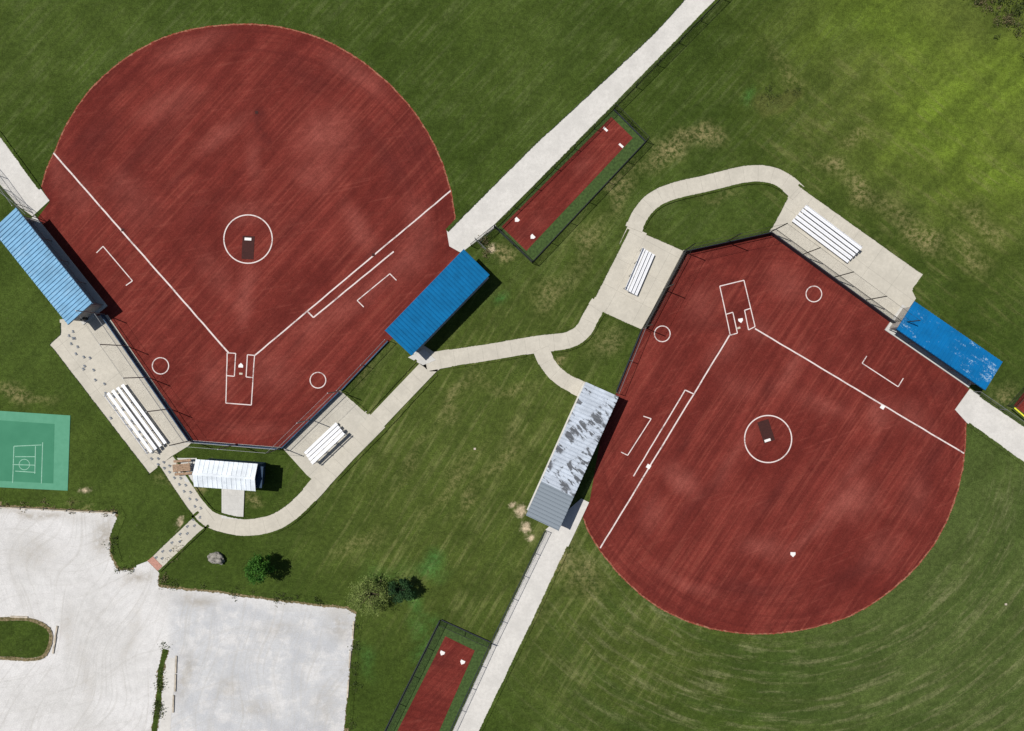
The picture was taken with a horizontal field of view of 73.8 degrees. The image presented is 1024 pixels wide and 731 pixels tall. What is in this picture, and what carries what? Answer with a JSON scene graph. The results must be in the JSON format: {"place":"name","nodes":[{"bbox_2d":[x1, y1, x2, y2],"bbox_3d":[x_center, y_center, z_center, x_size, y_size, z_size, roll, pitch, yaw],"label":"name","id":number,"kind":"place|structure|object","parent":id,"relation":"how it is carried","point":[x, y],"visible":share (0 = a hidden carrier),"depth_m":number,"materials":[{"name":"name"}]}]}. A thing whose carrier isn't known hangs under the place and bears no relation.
{"place":"outdoors","nodes":[
{"label":"outdoors","id":0,"kind":"place"},
{"bbox_2d":[50,315,191,473],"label":"concrete plaza","id":1,"kind":"structure","parent":0,"point":[99,362],"depth_m":70.94,"materials":[{"name":"concrete"}]},
{"bbox_2d":[47,323,148,474],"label":"grass verge","id":2,"kind":"object","parent":1,"relation":"on","point":[95,405],"depth_m":70.88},
{"bbox_2d":[68,330,201,559],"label":"paw print markings","id":3,"kind":"object","parent":1,"relation":"on","point":[179,484],"visible":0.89,"depth_m":70.87,"materials":[{"name":"paint"}]},
{"bbox_2d":[104,384,166,453],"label":"bleachers","id":4,"kind":"object","parent":1,"relation":"on","point":[138,416],"visible":1,"depth_m":70.17,"materials":[{"name":"metal"}]},
{"bbox_2d":[153,508,213,569],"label":"concrete path","id":5,"kind":"structure","parent":0,"point":[204,520],"depth_m":70.92,"materials":[{"name":"concrete"}]},
{"bbox_2d":[148,556,161,570],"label":"tactile paving","id":6,"kind":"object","parent":5,"relation":"on","point":[154,563],"visible":1,"depth_m":70.89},
{"bbox_2d":[147,511,198,559],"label":"grass verge","id":7,"kind":"object","parent":5,"relation":"on","point":[172,535],"depth_m":70.87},
{"bbox_2d":[159,525,208,571],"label":"grass verge","id":8,"kind":"object","parent":5,"relation":"on","point":[185,546],"depth_m":70.87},
{"bbox_2d":[159,456,335,535],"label":"concrete path","id":9,"kind":"structure","parent":0,"point":[310,493],"depth_m":70.92,"materials":[{"name":"concrete"}]},
{"bbox_2d":[177,458,196,482],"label":"concrete pad","id":10,"kind":"object","parent":9,"relation":"on","point":[192,462],"visible":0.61,"depth_m":70.89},
{"bbox_2d":[172,459,191,475],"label":"picnic table","id":11,"kind":"object","parent":10,"relation":"on","point":[177,468],"visible":0.99,"depth_m":70.11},
{"bbox_2d":[222,489,244,518],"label":"concrete pad","id":12,"kind":"object","parent":9,"relation":"on","point":[232,502],"visible":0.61,"depth_m":70.89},
{"bbox_2d":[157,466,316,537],"bbox_3d":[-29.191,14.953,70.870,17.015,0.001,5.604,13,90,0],"label":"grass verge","id":13,"kind":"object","parent":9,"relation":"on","point":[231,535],"depth_m":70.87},
{"bbox_2d":[173,455,302,518],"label":"grass verge","id":14,"kind":"object","parent":9,"relation":"on","point":[237,517],"depth_m":70.87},
{"bbox_2d":[284,391,384,478],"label":"concrete plaza","id":15,"kind":"structure","parent":0,"point":[347,415],"depth_m":70.94,"materials":[{"name":"concrete"}]},
{"bbox_2d":[304,423,345,464],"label":"bleachers","id":16,"kind":"object","parent":15,"relation":"on","point":[327,441],"visible":1,"depth_m":70.29,"materials":[{"name":"metal"}]},
{"bbox_2d":[340,389,365,411],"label":"grass verge","id":17,"kind":"object","parent":15,"relation":"on","point":[353,400],"depth_m":70.88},
{"bbox_2d":[308,346,438,482],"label":"concrete path","id":18,"kind":"structure","parent":0,"point":[394,402],"depth_m":70.92,"materials":[{"name":"concrete"}]},
{"bbox_2d":[366,359,416,413],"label":"grass verge","id":19,"kind":"object","parent":18,"relation":"on","point":[391,386],"depth_m":70.88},
{"bbox_2d":[408,349,435,364],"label":"concrete pad","id":20,"kind":"object","parent":18,"relation":"on","point":[423,357],"visible":1,"depth_m":70.89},
{"bbox_2d":[0,0,1023,730],"bbox_3d":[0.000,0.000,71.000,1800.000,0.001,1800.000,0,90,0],"label":"ground","id":21,"kind":"structure","parent":0,"point":[896,126],"depth_m":71.00,"materials":[{"name":"green plant"}]},
{"bbox_2d":[0,138,49,214],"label":"concrete path","id":22,"kind":"structure","parent":21,"relation":"on","point":[28,194],"depth_m":70.96,"materials":[{"name":"concrete"}]},
{"bbox_2d":[0,177,24,209],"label":"chain link fence","id":23,"kind":"object","parent":22,"relation":"on","point":[9,194],"visible":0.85,"depth_m":70.14,"materials":[{"name":"metal"}]},
{"bbox_2d":[0,188,36,217],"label":"chain link fence","id":24,"kind":"object","parent":22,"relation":"on","point":[20,205],"visible":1,"depth_m":70.23,"materials":[{"name":"metal"}]},
{"bbox_2d":[0,132,40,188],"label":"grass verge","id":25,"kind":"object","parent":22,"relation":"on","point":[21,163],"depth_m":70.88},
{"bbox_2d":[0,411,70,490],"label":"sport court","id":26,"kind":"object","parent":21,"relation":"on","point":[61,423],"visible":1,"depth_m":70.95,"materials":[{"name":"paint"}]},
{"bbox_2d":[0,420,53,482],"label":"sport court play area","id":27,"kind":"object","parent":26,"relation":"on","point":[17,434],"visible":1,"depth_m":70.94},
{"bbox_2d":[12,442,42,482],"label":"court lines","id":28,"kind":"object","parent":27,"relation":"on","point":[19,464],"visible":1,"depth_m":70.94,"materials":[{"name":"paint"}]},
{"bbox_2d":[0,208,106,324],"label":"dugout","id":29,"kind":"object","parent":21,"relation":"on","point":[51,269],"visible":0.98,"depth_m":68.34,"materials":[{"name":"metal"}]},
{"bbox_2d":[0,506,115,513],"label":"timber rail fence","id":30,"kind":"object","parent":21,"relation":"on","point":[91,511],"visible":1,"depth_m":70.50,"materials":[{"name":"beige wood"}]},
{"bbox_2d":[0,497,117,516],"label":"dry weeds","id":31,"kind":"object","parent":21,"relation":"on","point":[54,506],"visible":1,"depth_m":70.89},
{"bbox_2d":[101,535,134,573],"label":"weeds","id":32,"kind":"object","parent":21,"relation":"on","point":[114,538],"visible":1,"depth_m":70.87,"materials":[{"name":"green plant"}]},
{"bbox_2d":[157,537,183,585],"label":"weeds","id":33,"kind":"object","parent":21,"relation":"on","point":[169,563],"visible":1,"depth_m":70.85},
{"bbox_2d":[0,508,355,730],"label":"gravel parking lot","id":34,"kind":"structure","parent":21,"relation":"on","point":[249,664],"depth_m":70.99,"materials":[{"name":"gravel"}]},
{"bbox_2d":[10,616,27,617],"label":"parking kerb stone","id":35,"kind":"object","parent":34,"relation":"on","point":[18,616],"visible":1,"depth_m":70.88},
{"bbox_2d":[0,620,48,657],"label":"grass island","id":36,"kind":"structure","parent":34,"relation":"on","point":[23,639],"depth_m":70.94,"materials":[{"name":"plant"}]},
{"bbox_2d":[0,617,52,660],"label":"stone kerb","id":37,"kind":"structure","parent":34,"relation":"on","point":[49,635],"depth_m":70.92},
{"bbox_2d":[0,617,52,660],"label":"curb","id":38,"kind":"structure","parent":37,"relation":"on","point":[12,658],"depth_m":70.89,"materials":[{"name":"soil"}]},
{"bbox_2d":[0,497,135,571],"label":"grass verge","id":39,"kind":"object","parent":34,"relation":"on","point":[83,505],"depth_m":70.97,"materials":[{"name":"plant"}]},
{"bbox_2d":[151,649,168,730],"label":"grass verge","id":40,"kind":"object","parent":34,"relation":"on","point":[162,689],"depth_m":70.97,"materials":[{"name":"plant"}]},
{"bbox_2d":[152,642,168,718],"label":"weeds","id":41,"kind":"object","parent":40,"relation":"on","point":[157,702],"visible":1,"depth_m":70.89,"materials":[{"name":"green plant"}]},
{"bbox_2d":[160,658,174,730],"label":"concrete gutter","id":42,"kind":"object","parent":34,"relation":"on","point":[167,695],"visible":1,"depth_m":70.98,"materials":[{"name":"concrete"}]},
{"bbox_2d":[172,695,174,712],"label":"parking kerb stone","id":43,"kind":"object","parent":34,"relation":"on","point":[173,704],"visible":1,"depth_m":70.87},
{"bbox_2d":[174,674,176,691],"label":"parking kerb stone","id":44,"kind":"object","parent":34,"relation":"on","point":[175,683],"visible":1,"depth_m":70.87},
{"bbox_2d":[175,656,176,672],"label":"parking kerb stone","id":45,"kind":"object","parent":34,"relation":"on","point":[175,664],"visible":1,"depth_m":70.88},
{"bbox_2d":[158,574,356,730],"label":"curb","id":46,"kind":"structure","parent":34,"relation":"on","point":[251,596],"depth_m":70.97,"materials":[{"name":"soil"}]},
{"bbox_2d":[159,571,362,728],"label":"grass verge","id":47,"kind":"object","parent":34,"relation":"on","point":[270,594],"depth_m":70.97,"materials":[{"name":"plant"}]},
{"bbox_2d":[158,575,362,729],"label":"weeds","id":48,"kind":"object","parent":47,"relation":"on","point":[317,601],"visible":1,"depth_m":70.89,"materials":[{"name":"green plant"}]},
{"bbox_2d":[207,552,224,564],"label":"boulder","id":49,"kind":"object","parent":21,"relation":"on","point":[216,557],"visible":1,"depth_m":70.44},
{"bbox_2d":[192,458,265,490],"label":"concession stand","id":50,"kind":"object","parent":21,"relation":"on","point":[229,474],"visible":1,"depth_m":68.09,"materials":[{"name":"white metal"}]},
{"bbox_2d":[38,25,458,446],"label":"clay infield","id":51,"kind":"object","parent":21,"relation":"on","point":[176,154],"visible":0.98,"depth_m":70.99,"materials":[{"name":"soil"}]},
{"bbox_2d":[75,310,339,453],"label":"backstop fence","id":52,"kind":"object","parent":51,"relation":"on","point":[147,379],"visible":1,"depth_m":70.35,"materials":[{"name":"metal"}]},
{"bbox_2d":[241,236,254,258],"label":"pitching mat","id":53,"kind":"object","parent":51,"relation":"on","point":[247,249],"visible":1,"depth_m":70.97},
{"bbox_2d":[37,18,459,218],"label":"grass verge","id":54,"kind":"object","parent":51,"relation":"on","point":[373,66],"depth_m":70.98,"materials":[{"name":"plant"}]},
{"bbox_2d":[41,23,455,219],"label":"clay edge soil","id":55,"kind":"structure","parent":51,"relation":"on","point":[150,43],"depth_m":70.98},
{"bbox_2d":[53,153,450,404],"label":"chalk lines","id":56,"kind":"object","parent":51,"relation":"on","point":[143,255],"visible":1,"depth_m":70.98,"materials":[{"name":"paint"}]},
{"bbox_2d":[336,339,387,390],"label":"chain link fence","id":57,"kind":"object","parent":51,"relation":"on","point":[368,361],"visible":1,"depth_m":70.70,"materials":[{"name":"metal"}]},
{"bbox_2d":[243,553,275,584],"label":"shade tree","id":58,"kind":"object","parent":21,"relation":"on","point":[258,565],"visible":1,"depth_m":68.24,"materials":[{"name":"green plant"}]},
{"bbox_2d":[345,570,390,621],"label":"young tree","id":59,"kind":"object","parent":21,"relation":"on","point":[370,589],"visible":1,"depth_m":68.50,"materials":[{"name":"green plant"}]},
{"bbox_2d":[336,374,436,480],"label":"grass verge","id":60,"kind":"object","parent":21,"relation":"on","point":[389,425],"depth_m":70.88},
{"bbox_2d":[386,577,415,605],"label":"shade tree","id":61,"kind":"object","parent":21,"relation":"on","point":[404,592],"visible":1,"depth_m":69.00,"materials":[{"name":"green plant"}]},
{"bbox_2d":[385,249,488,355],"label":"dugout","id":62,"kind":"object","parent":21,"relation":"on","point":[439,301],"visible":1,"depth_m":68.29,"materials":[{"name":"metal"}]},
{"bbox_2d":[386,621,489,730],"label":"turf border","id":63,"kind":"object","parent":21,"relation":"on","point":[441,633],"visible":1,"depth_m":70.99,"materials":[{"name":"plant"}]},
{"bbox_2d":[398,636,474,730],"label":"bullpen clay","id":64,"kind":"structure","parent":63,"relation":"on","point":[429,707],"depth_m":70.98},
{"bbox_2d":[384,619,490,730],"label":"bullpen fence","id":65,"kind":"object","parent":63,"relation":"on","point":[448,623],"visible":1,"depth_m":70.80,"materials":[{"name":"black metal"}]},
{"bbox_2d":[478,235,493,257],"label":"weeds","id":66,"kind":"object","parent":21,"relation":"on","point":[486,246],"visible":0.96,"depth_m":70.89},
{"bbox_2d":[452,499,588,730],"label":"limestone walkway","id":67,"kind":"structure","parent":21,"relation":"on","point":[514,626],"depth_m":70.95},
{"bbox_2d":[450,531,546,730],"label":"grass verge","id":68,"kind":"structure","parent":67,"relation":"on","point":[460,711],"depth_m":70.85,"materials":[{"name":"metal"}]},
{"bbox_2d":[451,530,545,729],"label":"grass verge","id":69,"kind":"object","parent":67,"relation":"on","point":[498,628],"depth_m":70.88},
{"bbox_2d":[479,546,569,730],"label":"grass verge","id":70,"kind":"object","parent":67,"relation":"on","point":[519,650],"depth_m":70.88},
{"bbox_2d":[495,110,644,260],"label":"turf border","id":71,"kind":"object","parent":21,"relation":"on","point":[583,198],"visible":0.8,"depth_m":70.99,"materials":[{"name":"plant"}]},
{"bbox_2d":[502,117,631,250],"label":"bullpen clay","id":72,"kind":"structure","parent":71,"relation":"on","point":[538,213],"depth_m":70.98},
{"bbox_2d":[494,105,649,262],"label":"bullpen fence","id":73,"kind":"object","parent":71,"relation":"on","point":[572,219],"visible":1,"depth_m":70.62,"materials":[{"name":"black metal"}]},
{"bbox_2d":[526,382,618,530],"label":"dugout","id":74,"kind":"object","parent":21,"relation":"on","point":[571,456],"visible":1,"depth_m":68.29,"materials":[{"name":"silver metal"}]},
{"bbox_2d":[447,0,713,251],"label":"limestone walkway","id":75,"kind":"structure","parent":21,"relation":"on","point":[517,181],"depth_m":70.97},
{"bbox_2d":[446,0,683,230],"bbox_3d":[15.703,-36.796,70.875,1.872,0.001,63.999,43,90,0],"label":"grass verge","id":76,"kind":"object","parent":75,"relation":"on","point":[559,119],"depth_m":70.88,"materials":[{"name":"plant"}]},
{"bbox_2d":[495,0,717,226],"bbox_3d":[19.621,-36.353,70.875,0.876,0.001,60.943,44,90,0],"label":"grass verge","id":77,"kind":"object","parent":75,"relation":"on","point":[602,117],"depth_m":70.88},
{"bbox_2d":[470,0,720,246],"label":"chain link fence","id":78,"kind":"object","parent":21,"relation":"on","point":[619,102],"visible":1,"depth_m":69.89,"materials":[{"name":"black metal"}]},
{"bbox_2d":[616,327,645,393],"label":"chain link fence","id":79,"kind":"object","parent":21,"relation":"on","point":[628,362],"visible":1,"depth_m":70.70,"materials":[{"name":"metal"}]},
{"bbox_2d":[583,234,968,633],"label":"clay infield","id":80,"kind":"object","parent":21,"relation":"on","point":[848,498],"visible":0.98,"depth_m":70.99,"materials":[{"name":"soil"}]},
{"bbox_2d":[757,419,774,442],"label":"pitching mat","id":81,"kind":"object","parent":80,"relation":"on","point":[765,429],"visible":1,"depth_m":70.97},
{"bbox_2d":[583,423,966,634],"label":"clay edge soil","id":82,"kind":"structure","parent":80,"relation":"on","point":[853,614],"depth_m":70.98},
{"bbox_2d":[580,422,971,639],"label":"grass verge","id":83,"kind":"object","parent":80,"relation":"on","point":[630,589],"depth_m":70.98,"materials":[{"name":"plant"}]},
{"bbox_2d":[643,223,920,327],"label":"backstop fence","id":84,"kind":"object","parent":80,"relation":"on","point":[827,274],"visible":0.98,"depth_m":70.20,"materials":[{"name":"black metal"}]},
{"bbox_2d":[600,280,963,547],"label":"chalk lines","id":85,"kind":"object","parent":80,"relation":"on","point":[757,417],"visible":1,"depth_m":70.98,"materials":[{"name":"paint"}]},
{"bbox_2d":[757,83,803,106],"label":"marsh weeds","id":86,"kind":"object","parent":21,"relation":"on","point":[777,93],"visible":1,"depth_m":70.91,"materials":[{"name":"green plant"}]},
{"bbox_2d":[885,301,1001,389],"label":"dugout","id":87,"kind":"object","parent":21,"relation":"on","point":[949,350],"visible":1,"depth_m":68.57,"materials":[{"name":"metal"}]},
{"bbox_2d":[955,389,1023,460],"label":"limestone walkway","id":88,"kind":"structure","parent":21,"relation":"on","point":[974,409],"depth_m":70.95,"materials":[{"name":"stone"}]},
{"bbox_2d":[968,423,1023,464],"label":"grass verge","id":89,"kind":"object","parent":88,"relation":"on","point":[995,443],"depth_m":70.88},
{"bbox_2d":[973,391,1023,423],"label":"chain link fence","id":90,"kind":"object","parent":88,"relation":"on","point":[1005,409],"visible":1,"depth_m":70.09,"materials":[{"name":"metal"}]},
{"bbox_2d":[980,394,1023,425],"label":"grass verge","id":91,"kind":"object","parent":88,"relation":"on","point":[1019,421],"depth_m":70.88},
{"bbox_2d":[969,0,1023,57],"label":"brush","id":92,"kind":"object","parent":21,"relation":"on","point":[1004,10],"visible":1,"depth_m":70.78,"materials":[{"name":"green plant"}]},
{"bbox_2d":[972,0,1022,36],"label":"dry weeds","id":93,"kind":"object","parent":21,"relation":"on","point":[1008,16],"visible":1,"depth_m":70.83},
{"bbox_2d":[979,0,1023,35],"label":"brush","id":94,"kind":"object","parent":21,"relation":"on","point":[1019,9],"visible":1,"depth_m":70.63,"materials":[{"name":"green plant"}]},
{"bbox_2d":[1010,392,1023,414],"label":"turf border","id":95,"kind":"object","parent":21,"relation":"on","point":[1011,406],"visible":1,"depth_m":70.99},
{"bbox_2d":[1007,387,1023,406],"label":"bullpen fence","id":96,"kind":"object","parent":95,"relation":"on","point":[1017,396],"visible":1,"depth_m":70.40,"materials":[{"name":"black metal"}]},
{"bbox_2d":[1014,393,1023,412],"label":"bullpen clay","id":97,"kind":"structure","parent":95,"relation":"on","point":[1020,407],"depth_m":70.98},
{"bbox_2d":[426,298,606,370],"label":"concrete path","id":98,"kind":"structure","parent":0,"point":[581,331],"depth_m":70.91,"materials":[{"name":"concrete"}]},
{"bbox_2d":[452,354,526,367],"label":"grass verge","id":99,"kind":"object","parent":98,"relation":"on","point":[491,361],"depth_m":70.87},
{"bbox_2d":[449,303,588,349],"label":"grass verge","id":100,"kind":"object","parent":98,"relation":"on","point":[530,335],"depth_m":70.87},
{"bbox_2d":[554,314,604,351],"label":"grass verge","id":101,"kind":"object","parent":98,"relation":"on","point":[589,337],"depth_m":70.87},
{"bbox_2d":[538,365,569,393],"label":"grass verge","id":102,"kind":"object","parent":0,"point":[551,381],"depth_m":70.87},
{"bbox_2d":[533,346,584,395],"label":"concrete path","id":103,"kind":"structure","parent":0,"point":[554,371],"depth_m":70.90,"materials":[{"name":"concrete"}]},
{"bbox_2d":[553,356,577,377],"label":"grass verge","id":104,"kind":"object","parent":103,"relation":"on","point":[560,366],"depth_m":70.87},
{"bbox_2d":[594,227,683,328],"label":"concrete plaza","id":105,"kind":"structure","parent":0,"point":[616,299],"depth_m":70.94,"materials":[{"name":"concrete"}]},
{"bbox_2d":[593,229,628,296],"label":"grass verge","id":106,"kind":"object","parent":105,"relation":"on","point":[612,261],"depth_m":70.88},
{"bbox_2d":[602,312,640,330],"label":"grass verge","id":107,"kind":"object","parent":105,"relation":"on","point":[626,323],"depth_m":70.88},
{"bbox_2d":[623,248,654,295],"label":"bleachers","id":108,"kind":"object","parent":105,"relation":"on","point":[634,271],"visible":1,"depth_m":70.29,"materials":[{"name":"metal"}]},
{"bbox_2d":[646,233,683,249],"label":"grass verge","id":109,"kind":"object","parent":105,"relation":"on","point":[667,242],"depth_m":70.88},
{"bbox_2d":[626,165,803,231],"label":"concrete path","id":110,"kind":"structure","parent":0,"point":[653,200],"depth_m":70.91,"materials":[{"name":"concrete"}]},
{"bbox_2d":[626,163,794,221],"bbox_3d":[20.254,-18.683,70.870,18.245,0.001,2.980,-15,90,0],"label":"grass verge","id":111,"kind":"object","parent":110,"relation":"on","point":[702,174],"depth_m":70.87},
{"bbox_2d":[643,181,782,227],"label":"grass verge","id":112,"kind":"object","parent":110,"relation":"on","point":[702,193],"depth_m":70.87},
{"bbox_2d":[771,189,922,318],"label":"concrete plaza","id":113,"kind":"structure","parent":0,"point":[885,271],"depth_m":70.93,"materials":[{"name":"concrete"}]},
{"bbox_2d":[770,197,787,227],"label":"grass verge","id":114,"kind":"object","parent":113,"relation":"on","point":[778,213],"depth_m":70.88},
{"bbox_2d":[792,205,862,262],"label":"bleachers","id":115,"kind":"object","parent":113,"relation":"on","point":[830,231],"visible":1,"depth_m":70.14,"materials":[{"name":"metal"}]},
{"bbox_2d":[798,184,924,289],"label":"grass verge","id":116,"kind":"object","parent":113,"relation":"on","point":[865,232],"depth_m":70.88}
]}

